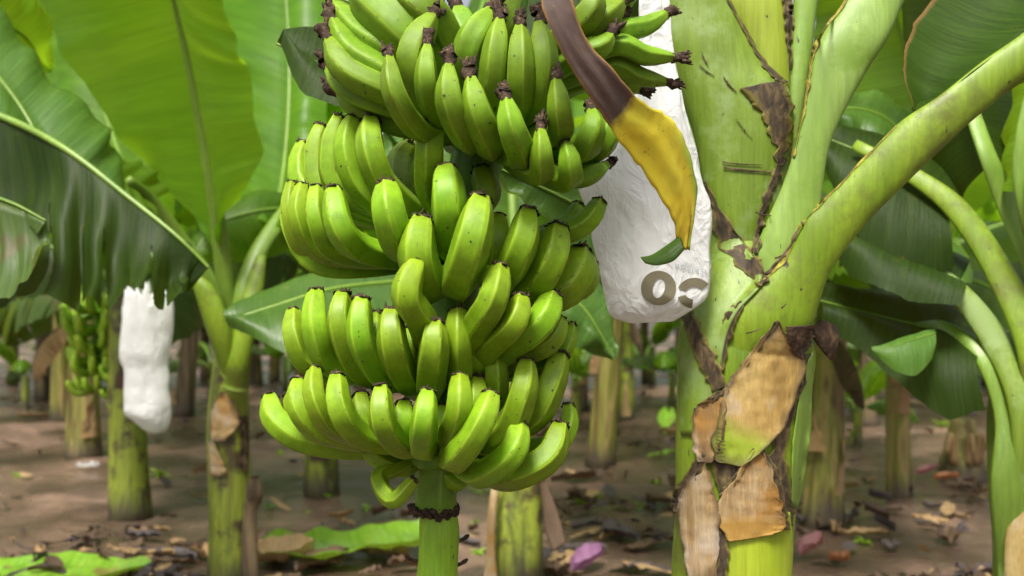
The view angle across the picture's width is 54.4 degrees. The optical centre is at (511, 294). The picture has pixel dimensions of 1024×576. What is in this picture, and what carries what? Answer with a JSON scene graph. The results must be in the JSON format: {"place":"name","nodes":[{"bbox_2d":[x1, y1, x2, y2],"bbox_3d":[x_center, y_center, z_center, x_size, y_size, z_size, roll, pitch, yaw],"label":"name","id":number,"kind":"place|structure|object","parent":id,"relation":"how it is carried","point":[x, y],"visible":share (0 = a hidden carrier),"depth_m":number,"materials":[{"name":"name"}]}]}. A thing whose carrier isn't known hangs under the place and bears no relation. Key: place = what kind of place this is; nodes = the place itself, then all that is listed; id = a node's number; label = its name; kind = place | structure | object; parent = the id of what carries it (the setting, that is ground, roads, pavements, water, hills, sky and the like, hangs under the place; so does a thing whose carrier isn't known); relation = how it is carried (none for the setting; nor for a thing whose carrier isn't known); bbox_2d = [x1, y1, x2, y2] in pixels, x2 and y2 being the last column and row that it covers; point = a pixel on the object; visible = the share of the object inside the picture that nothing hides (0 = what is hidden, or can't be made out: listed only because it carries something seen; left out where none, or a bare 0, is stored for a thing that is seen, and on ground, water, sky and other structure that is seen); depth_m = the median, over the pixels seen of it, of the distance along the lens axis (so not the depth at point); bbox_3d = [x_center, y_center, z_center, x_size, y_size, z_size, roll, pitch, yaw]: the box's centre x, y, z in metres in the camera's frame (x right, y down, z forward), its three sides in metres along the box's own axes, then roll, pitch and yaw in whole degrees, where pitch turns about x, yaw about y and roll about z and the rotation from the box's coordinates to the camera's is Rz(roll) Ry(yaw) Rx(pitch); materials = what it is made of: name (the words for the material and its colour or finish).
{"place":"outdoors","nodes":[
{"label":"outdoors","id":0,"kind":"place"},
{"bbox_2d":[0,322,1007,575],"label":"ground","id":1,"kind":"structure","parent":0,"point":[60,500],"depth_m":6.02,"materials":[{"name":"soil"}]},
{"bbox_2d":[0,340,50,409],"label":"banana sucker","id":2,"kind":"object","parent":1,"relation":"on","point":[17,371],"visible":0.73,"depth_m":10.34,"materials":[{"name":"green plant"}]},
{"bbox_2d":[16,412,48,417],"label":"fallen leaf","id":3,"kind":"object","parent":1,"relation":"on","point":[31,414],"visible":0.61,"depth_m":9.54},
{"bbox_2d":[0,303,102,385],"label":"banana plant","id":4,"kind":"object","parent":1,"relation":"on","point":[16,350],"depth_m":13.32,"materials":[{"name":"green plant"}]},
{"bbox_2d":[66,533,83,539],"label":"fallen leaf","id":5,"kind":"object","parent":1,"relation":"on","point":[73,538],"visible":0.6,"depth_m":4.73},
{"bbox_2d":[0,551,150,575],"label":"fallen leaf","id":6,"kind":"object","parent":1,"relation":"on","point":[76,563],"visible":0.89,"depth_m":4.25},
{"bbox_2d":[0,251,152,421],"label":"banana plant","id":7,"kind":"object","parent":1,"relation":"on","point":[58,379],"visible":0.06,"depth_m":9.43,"materials":[{"name":"green plant"}]},
{"bbox_2d":[71,530,95,539],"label":"fallen leaf","id":8,"kind":"object","parent":1,"relation":"on","point":[91,535],"visible":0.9,"depth_m":4.73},
{"bbox_2d":[77,461,98,466],"bbox_3d":[-2.915,1.167,6.839,0.142,0.047,0.083,0,0,0],"label":"scrap","id":9,"kind":"object","parent":1,"relation":"on","point":[91,463],"visible":1,"depth_m":6.83,"materials":[{"name":"plastic"}]},
{"bbox_2d":[70,527,105,546],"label":"fallen leaf","id":10,"kind":"object","parent":1,"relation":"on","point":[100,530],"visible":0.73,"depth_m":4.79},
{"bbox_2d":[33,281,153,400],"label":"banana plant","id":11,"kind":"object","parent":1,"relation":"on","point":[42,388],"visible":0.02,"depth_m":11.47,"materials":[{"name":"brown plant"}]},
{"bbox_2d":[0,0,209,310],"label":"banana plant","id":12,"kind":"object","parent":1,"relation":"on","point":[60,159],"visible":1,"depth_m":2.74,"materials":[{"name":"green plant"}]},
{"bbox_2d":[109,532,135,538],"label":"fallen leaf","id":13,"kind":"object","parent":1,"relation":"on","point":[123,535],"visible":1,"depth_m":4.78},
{"bbox_2d":[107,544,140,554],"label":"fallen leaf","id":14,"kind":"object","parent":1,"relation":"on","point":[133,551],"visible":0.98,"depth_m":4.58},
{"bbox_2d":[118,538,143,547],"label":"fallen leaf","id":15,"kind":"object","parent":1,"relation":"on","point":[138,541],"visible":0.89,"depth_m":4.68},
{"bbox_2d":[124,528,160,537],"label":"fallen leaf","id":16,"kind":"object","parent":1,"relation":"on","point":[146,533],"visible":1,"depth_m":4.78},
{"bbox_2d":[10,198,282,521],"bbox_3d":[-2.305,-0.276,5.663,2.554,3.138,2.767,0,0,-42],"label":"banana plant","id":17,"kind":"object","parent":1,"relation":"on","point":[129,495],"visible":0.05,"depth_m":5.44,"materials":[{"name":"green plant"}]},
{"bbox_2d":[99,365,107,407],"bbox_3d":[-2.222,0.442,5.593,0.207,0.454,0.213,0,0,0],"label":"banana bunch","id":18,"kind":"object","parent":17,"relation":"hanging from","point":[104,376],"visible":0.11,"depth_m":5.55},
{"bbox_2d":[127,524,169,531],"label":"fallen leaf","id":19,"kind":"object","parent":1,"relation":"on","point":[160,528],"visible":0.61,"depth_m":4.90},
{"bbox_2d":[2,254,298,459],"bbox_3d":[-3.021,-0.339,7.760,2.595,3.286,2.496,0,0,0],"label":"banana plant","id":20,"kind":"object","parent":1,"relation":"on","point":[83,436],"visible":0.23,"depth_m":7.54,"materials":[{"name":"green plant"}]},
{"bbox_2d":[59,293,108,396],"bbox_3d":[-2.425,0.221,5.801,0.405,0.760,0.426,0,0,0],"label":"banana bunch","id":21,"kind":"object","parent":20,"relation":"hanging from","point":[78,330],"visible":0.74,"depth_m":5.68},
{"bbox_2d":[149,468,170,477],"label":"weed","id":22,"kind":"object","parent":1,"relation":"on","point":[159,473],"visible":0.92,"depth_m":6.53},
{"bbox_2d":[131,555,194,571],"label":"fallen leaf","id":23,"kind":"object","parent":1,"relation":"on","point":[173,560],"visible":0.71,"depth_m":4.35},
{"bbox_2d":[161,562,178,575],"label":"fallen leaf","id":24,"kind":"object","parent":1,"relation":"on","point":[168,569],"visible":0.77,"depth_m":4.27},
{"bbox_2d":[154,547,196,558],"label":"fallen leaf","id":25,"kind":"object","parent":1,"relation":"on","point":[180,552],"visible":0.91,"depth_m":4.47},
{"bbox_2d":[168,537,186,546],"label":"fallen leaf","id":26,"kind":"object","parent":1,"relation":"on","point":[173,541],"visible":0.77,"depth_m":4.67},
{"bbox_2d":[171,225,207,416],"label":"banana plant","id":27,"kind":"object","parent":1,"relation":"on","point":[183,400],"visible":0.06,"depth_m":9.97,"materials":[{"name":"brown plant"}]},
{"bbox_2d":[182,541,203,550],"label":"fallen leaf","id":28,"kind":"object","parent":1,"relation":"on","point":[201,543],"visible":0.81,"depth_m":4.61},
{"bbox_2d":[39,0,348,575],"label":"banana plant","id":29,"kind":"object","parent":1,"relation":"on","point":[208,112],"visible":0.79,"depth_m":4.02,"materials":[{"name":"green plant"}]},
{"bbox_3d":[-1.603,-0.036,4.326,0.018,0.130,0.060,0,0,0],"label":"string","id":30,"kind":"object","parent":29,"relation":"hanging from","visible":0},
{"bbox_2d":[119,280,173,432],"bbox_3d":[-1.597,0.271,4.348,0.241,0.671,0.132,0,0,0],"label":"plastic bag","id":31,"kind":"object","parent":30,"relation":"hanging from","point":[146,335],"visible":0.94,"depth_m":4.30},
{"bbox_2d":[192,542,207,556],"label":"fallen leaf","id":32,"kind":"object","parent":1,"relation":"on","point":[202,551],"visible":0.67,"depth_m":4.53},
{"bbox_2d":[199,330,209,379],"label":"banana plant","id":33,"kind":"object","parent":1,"relation":"on","point":[203,374],"visible":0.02,"depth_m":14.28,"materials":[{"name":"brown plant"}]},
{"bbox_2d":[168,342,268,399],"bbox_3d":[-3.661,0.915,11.671,1.187,0.737,1.141,0,0,43],"label":"banana sucker","id":34,"kind":"object","parent":1,"relation":"on","point":[204,351],"visible":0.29,"depth_m":11.62,"materials":[{"name":"green plant"}]},
{"bbox_2d":[257,527,265,541],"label":"fallen leaf","id":35,"kind":"object","parent":1,"relation":"on","point":[260,533],"visible":0.56,"depth_m":4.82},
{"bbox_2d":[249,278,292,385],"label":"banana plant","id":36,"kind":"object","parent":1,"relation":"on","point":[256,375],"depth_m":13.24,"materials":[{"name":"brown plant"}]},
{"bbox_2d":[259,342,293,391],"bbox_3d":[-2.834,0.817,12.357,0.958,0.915,1.234,0,0,-35],"label":"banana sucker","id":37,"kind":"object","parent":1,"relation":"on","point":[287,367],"visible":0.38,"depth_m":12.05,"materials":[{"name":"green plant"}]},
{"bbox_2d":[268,249,299,380],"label":"banana plant","id":38,"kind":"object","parent":1,"relation":"on","point":[274,368],"visible":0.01,"depth_m":14.08,"materials":[{"name":"green plant"}]},
{"bbox_2d":[282,249,303,376],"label":"banana plant","id":39,"kind":"object","parent":1,"relation":"on","point":[297,372],"visible":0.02,"depth_m":12.73,"materials":[{"name":"green plant"}]},
{"bbox_2d":[165,139,449,499],"bbox_3d":[-1.351,-0.286,5.962,3.014,3.101,2.620,0,0,0],"label":"banana plant","id":40,"kind":"object","parent":1,"relation":"on","point":[321,477],"visible":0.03,"depth_m":5.57,"materials":[{"name":"green plant"}]},
{"bbox_2d":[294,545,348,571],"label":"fallen leaf","id":41,"kind":"object","parent":1,"relation":"on","point":[301,563],"visible":0.81,"depth_m":4.41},
{"bbox_2d":[325,554,342,565],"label":"fallen leaf","id":42,"kind":"object","parent":1,"relation":"on","point":[336,560],"visible":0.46,"depth_m":4.44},
{"bbox_2d":[262,520,418,558],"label":"fallen leaf","id":43,"kind":"object","parent":1,"relation":"on","point":[391,535],"visible":0.69,"depth_m":4.68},
{"bbox_2d":[257,533,313,561],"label":"fallen leaf","id":44,"kind":"object","parent":43,"relation":"on","point":[300,543],"visible":0.84,"depth_m":4.46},
{"bbox_2d":[336,516,355,526],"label":"fallen leaf","id":45,"kind":"object","parent":1,"relation":"on","point":[349,522],"visible":0.93,"depth_m":5.20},
{"bbox_2d":[357,565,380,575],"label":"fallen leaf","id":46,"kind":"object","parent":1,"relation":"on","point":[373,568],"visible":1,"depth_m":4.30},
{"bbox_2d":[366,230,396,393],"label":"banana plant","id":47,"kind":"object","parent":1,"relation":"on","point":[371,233],"depth_m":12.15,"materials":[{"name":"green plant"}]},
{"bbox_2d":[369,545,408,555],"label":"fallen leaf","id":48,"kind":"object","parent":1,"relation":"on","point":[403,550],"visible":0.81,"depth_m":4.57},
{"bbox_2d":[388,555,417,566],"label":"fallen leaf","id":49,"kind":"object","parent":1,"relation":"on","point":[394,560],"visible":0.83,"depth_m":4.38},
{"bbox_2d":[223,133,618,359],"bbox_3d":[-0.269,0.380,3.151,1.160,1.753,0.698,0,0,0],"label":"banana plant","id":50,"kind":"object","parent":1,"relation":"on","point":[259,316],"visible":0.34,"depth_m":2.92,"materials":[{"name":"green plant"}]},
{"bbox_2d":[0,371,991,575],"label":"leaf litter","id":51,"kind":"object","parent":1,"relation":"on","point":[56,563],"visible":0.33,"depth_m":5.21,"materials":[{"name":"plant"}]},
{"bbox_2d":[543,560,570,575],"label":"fallen leaf","id":52,"kind":"object","parent":1,"relation":"on","point":[556,567],"visible":0.9,"depth_m":4.31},
{"bbox_2d":[547,549,574,564],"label":"fallen leaf","id":53,"kind":"object","parent":1,"relation":"on","point":[569,553],"visible":0.5,"depth_m":4.47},
{"bbox_2d":[543,547,565,562],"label":"fallen leaf","id":54,"kind":"object","parent":53,"relation":"on","point":[546,555],"visible":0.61,"depth_m":4.50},
{"bbox_2d":[554,498,569,514],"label":"fallen leaf","id":55,"kind":"object","parent":1,"relation":"on","point":[562,505],"visible":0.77,"depth_m":5.65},
{"bbox_2d":[564,569,584,575],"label":"fallen leaf","id":56,"kind":"object","parent":1,"relation":"on","point":[573,573],"visible":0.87,"depth_m":4.30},
{"bbox_2d":[566,488,586,498],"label":"fallen leaf","id":57,"kind":"object","parent":1,"relation":"on","point":[579,492],"visible":0.98,"depth_m":5.87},
{"bbox_2d":[560,467,597,479],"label":"fallen leaf","id":58,"kind":"object","parent":1,"relation":"on","point":[587,472],"visible":1,"depth_m":6.51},
{"bbox_2d":[571,348,588,411],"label":"banana plant","id":59,"kind":"object","parent":1,"relation":"on","point":[583,393],"visible":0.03,"depth_m":10.30,"materials":[{"name":"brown plant"}]},
{"bbox_2d":[562,540,606,549],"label":"fallen leaf","id":60,"kind":"object","parent":1,"relation":"on","point":[574,546],"visible":0.37,"depth_m":4.71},
{"bbox_2d":[570,542,603,570],"bbox_3d":[0.336,1.171,4.423,0.170,0.113,0.101,0,0,-32],"label":"flower bract","id":61,"kind":"object","parent":1,"relation":"on","point":[584,555],"visible":0.98,"depth_m":4.44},
{"bbox_2d":[570,525,603,537],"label":"fallen leaf","id":62,"kind":"object","parent":1,"relation":"on","point":[591,530],"visible":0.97,"depth_m":5.01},
{"bbox_2d":[585,489,597,496],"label":"fallen leaf","id":63,"kind":"object","parent":1,"relation":"on","point":[591,493],"visible":0.57,"depth_m":6.00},
{"bbox_2d":[571,519,619,528],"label":"fallen leaf","id":64,"kind":"object","parent":1,"relation":"on","point":[582,523],"visible":0.67,"depth_m":5.08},
{"bbox_2d":[573,93,622,468],"bbox_3d":[0.566,-0.525,7.267,2.589,3.566,2.286,0,0,10],"label":"banana plant","id":65,"kind":"object","parent":1,"relation":"on","point":[601,446],"visible":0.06,"depth_m":6.91,"materials":[{"name":"green plant"}]},
{"bbox_2d":[574,501,621,510],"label":"fallen leaf","id":66,"kind":"object","parent":1,"relation":"on","point":[597,505],"visible":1,"depth_m":5.48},
{"bbox_2d":[569,347,643,432],"bbox_3d":[0.587,0.765,9.040,1.092,1.056,1.158,0,0,31],"label":"banana sucker","id":67,"kind":"object","parent":1,"relation":"on","point":[579,365],"visible":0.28,"depth_m":8.95,"materials":[{"name":"green plant"}]},
{"bbox_2d":[592,529,621,541],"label":"fallen leaf","id":68,"kind":"object","parent":1,"relation":"on","point":[595,538],"visible":0.83,"depth_m":4.90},
{"bbox_2d":[602,483,616,497],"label":"fallen leaf","id":69,"kind":"object","parent":1,"relation":"on","point":[609,490],"visible":0.98,"depth_m":6.00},
{"bbox_2d":[599,518,640,539],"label":"fallen leaf","id":70,"kind":"object","parent":1,"relation":"on","point":[608,524],"visible":1,"depth_m":4.93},
{"bbox_2d":[607,559,645,570],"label":"fallen leaf","id":71,"kind":"object","parent":1,"relation":"on","point":[618,564],"visible":0.56,"depth_m":4.37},
{"bbox_2d":[618,321,642,421],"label":"banana plant","id":72,"kind":"object","parent":1,"relation":"on","point":[631,334],"visible":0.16,"depth_m":9.69,"materials":[{"name":"green plant"}]},
{"bbox_2d":[613,517,654,532],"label":"fallen leaf","id":73,"kind":"object","parent":1,"relation":"on","point":[640,527],"visible":0.77,"depth_m":5.01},
{"bbox_2d":[617,531,663,537],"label":"fallen leaf","id":74,"kind":"object","parent":1,"relation":"on","point":[647,535],"visible":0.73,"depth_m":4.85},
{"bbox_2d":[640,323,649,383],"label":"banana plant","id":75,"kind":"object","parent":1,"relation":"on","point":[645,376],"visible":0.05,"depth_m":13.65,"materials":[{"name":"green plant"}]},
{"bbox_2d":[449,0,841,575],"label":"banana plant","id":76,"kind":"object","parent":1,"relation":"on","point":[514,535],"visible":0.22,"depth_m":4.07,"materials":[{"name":"green plant"}]},
{"bbox_2d":[622,560,670,573],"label":"fallen leaf","id":77,"kind":"object","parent":1,"relation":"on","point":[643,565],"visible":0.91,"depth_m":4.23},
{"bbox_2d":[621,536,672,550],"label":"fallen leaf","id":78,"kind":"object","parent":1,"relation":"on","point":[640,544],"visible":0.89,"depth_m":4.73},
{"bbox_2d":[626,561,670,571],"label":"fallen leaf","id":79,"kind":"object","parent":1,"relation":"on","point":[662,567],"visible":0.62,"depth_m":4.29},
{"bbox_2d":[276,0,1023,575],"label":"banana plant","id":80,"kind":"object","parent":1,"relation":"on","point":[764,110],"visible":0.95,"depth_m":1.72,"materials":[{"name":"green plant"}]},
{"bbox_2d":[259,0,692,575],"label":"banana bunch","id":81,"kind":"object","parent":80,"relation":"hanging from","point":[485,92],"visible":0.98,"depth_m":1.45,"materials":[{"name":"food"}]},
{"bbox_2d":[578,0,711,322],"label":"plastic bag","id":82,"kind":"object","parent":80,"relation":"hanging from","point":[636,224],"visible":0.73,"depth_m":1.67,"materials":[{"name":"plastic"}]},
{"bbox_2d":[645,497,656,511],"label":"fallen leaf","id":83,"kind":"object","parent":1,"relation":"on","point":[653,505],"visible":0.69,"depth_m":5.63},
{"bbox_2d":[633,346,676,409],"bbox_3d":[1.575,0.867,10.337,1.094,0.768,1.278,0,0,-21],"label":"banana sucker","id":84,"kind":"object","parent":1,"relation":"on","point":[664,361],"visible":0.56,"depth_m":10.23,"materials":[{"name":"green plant"}]},
{"bbox_2d":[649,528,666,540],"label":"fallen leaf","id":85,"kind":"object","parent":1,"relation":"on","point":[663,537],"visible":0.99,"depth_m":4.82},
{"bbox_2d":[638,317,681,385],"bbox_3d":[1.887,0.748,13.319,0.944,1.027,1.128,0,0,35],"label":"banana sucker","id":86,"kind":"object","parent":1,"relation":"on","point":[661,330],"visible":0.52,"depth_m":13.24,"materials":[{"name":"green plant"}]},
{"bbox_2d":[648,449,674,457],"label":"fallen leaf","id":87,"kind":"object","parent":1,"relation":"on","point":[664,452],"visible":0.78,"depth_m":7.17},
{"bbox_2d":[657,407,675,432],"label":"fallen leaf","id":88,"kind":"object","parent":1,"relation":"on","point":[665,417],"visible":0.91,"depth_m":9.01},
{"bbox_2d":[573,100,972,531],"bbox_3d":[1.605,-0.325,5.223,2.766,3.228,2.273,0,0,26],"label":"banana plant","id":89,"kind":"object","parent":1,"relation":"on","point":[836,378],"visible":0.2,"depth_m":5.23,"materials":[{"name":"green plant"}]},
{"bbox_2d":[798,531,824,555],"bbox_3d":[1.361,1.135,4.530,0.113,0.098,0.111,0,0,20],"label":"flower bract","id":90,"kind":"object","parent":1,"relation":"on","point":[808,542],"visible":1,"depth_m":4.55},
{"bbox_2d":[829,550,849,561],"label":"fallen leaf","id":91,"kind":"object","parent":1,"relation":"on","point":[842,555],"visible":1,"depth_m":4.44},
{"bbox_2d":[845,507,859,521],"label":"fallen leaf","id":92,"kind":"object","parent":1,"relation":"on","point":[854,512],"visible":0.62,"depth_m":5.35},
{"bbox_2d":[849,348,858,363],"bbox_3d":[3.386,0.777,10.401,0.900,0.954,1.172,0,0,26],"label":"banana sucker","id":93,"kind":"object","parent":1,"relation":"on","point":[854,354],"visible":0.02,"depth_m":9.88,"materials":[{"name":"green plant"}]},
{"bbox_2d":[838,526,886,535],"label":"fallen leaf","id":94,"kind":"object","parent":1,"relation":"on","point":[859,531],"visible":1,"depth_m":5.03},
{"bbox_2d":[845,359,918,447],"bbox_3d":[2.705,0.817,7.762,0.983,0.868,0.999,0,0,0],"label":"banana sucker","id":95,"kind":"object","parent":1,"relation":"on","point":[873,380],"visible":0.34,"depth_m":7.75,"materials":[{"name":"green plant"}]},
{"bbox_2d":[881,539,899,547],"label":"fallen leaf","id":96,"kind":"object","parent":1,"relation":"on","point":[888,543],"visible":1,"depth_m":4.78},
{"bbox_2d":[808,42,1019,498],"bbox_3d":[2.543,-0.230,6.123,2.673,3.039,2.818,0,0,0],"label":"banana plant","id":97,"kind":"object","parent":1,"relation":"on","point":[976,198],"visible":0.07,"depth_m":5.95,"materials":[{"name":"green plant"}]},
{"bbox_2d":[813,0,1023,575],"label":"banana plant","id":98,"kind":"object","parent":1,"relation":"on","point":[932,334],"visible":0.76,"depth_m":2.44,"materials":[{"name":"green plant"}]},
{"bbox_2d":[858,271,988,426],"bbox_3d":[3.430,-0.371,9.607,2.592,3.345,2.827,0,0,15],"label":"banana plant","id":99,"kind":"object","parent":1,"relation":"on","point":[869,418],"visible":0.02,"depth_m":9.27,"materials":[{"name":"green plant"}]},
{"bbox_2d":[915,463,936,474],"bbox_3d":[2.753,1.165,6.621,0.131,0.083,0.072,0,0,0],"label":"flower bract","id":100,"kind":"object","parent":1,"relation":"on","point":[925,469],"visible":1,"depth_m":6.61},
{"bbox_2d":[911,514,948,522],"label":"fallen leaf","id":101,"kind":"object","parent":1,"relation":"on","point":[930,517],"visible":0.98,"depth_m":5.37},
{"bbox_2d":[933,471,958,478],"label":"fallen leaf","id":102,"kind":"object","parent":1,"relation":"on","point":[944,475],"visible":0.98,"depth_m":6.43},
{"bbox_2d":[940,501,955,515],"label":"fallen leaf","id":103,"kind":"object","parent":1,"relation":"on","point":[947,507],"visible":1,"depth_m":5.55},
{"bbox_2d":[937,526,960,543],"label":"fallen leaf","id":104,"kind":"object","parent":1,"relation":"on","point":[952,536],"visible":1,"depth_m":4.99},
{"bbox_2d":[937,417,986,481],"bbox_3d":[3.001,1.042,6.596,0.374,0.448,0.367,0,0,0],"label":"tree stump","id":105,"kind":"object","parent":1,"relation":"on","point":[964,449],"visible":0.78,"depth_m":6.51,"materials":[{"name":"plant"}]},
{"bbox_2d":[957,475,975,483],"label":"fallen leaf","id":106,"kind":"object","parent":1,"relation":"on","point":[965,478],"visible":0.83,"depth_m":6.30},
{"bbox_2d":[957,480,976,487],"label":"fallen leaf","id":107,"kind":"object","parent":1,"relation":"on","point":[963,484],"visible":0.67,"depth_m":6.13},
{"bbox_2d":[954,196,1001,236],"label":"banana plant","id":108,"kind":"object","parent":1,"relation":"on","point":[989,207],"depth_m":11.87,"materials":[{"name":"green plant"}]},
{"bbox_2d":[977,206,991,385],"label":"banana plant","id":109,"kind":"object","parent":1,"relation":"on","point":[980,213],"visible":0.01,"depth_m":13.51,"materials":[{"name":"green plant"}]},
{"bbox_2d":[955,220,1023,283],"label":"banana plant","id":110,"kind":"object","parent":1,"relation":"on","point":[1017,267],"visible":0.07,"depth_m":10.48,"materials":[{"name":"green plant"}]},
{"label":"fallen leaf","id":111,"kind":"object","parent":1,"relation":"on","visible":0},
{"bbox_2d":[258,568,301,575],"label":"fallen leaf","id":112,"kind":"object","parent":111,"relation":"on","point":[263,572],"visible":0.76,"depth_m":4.29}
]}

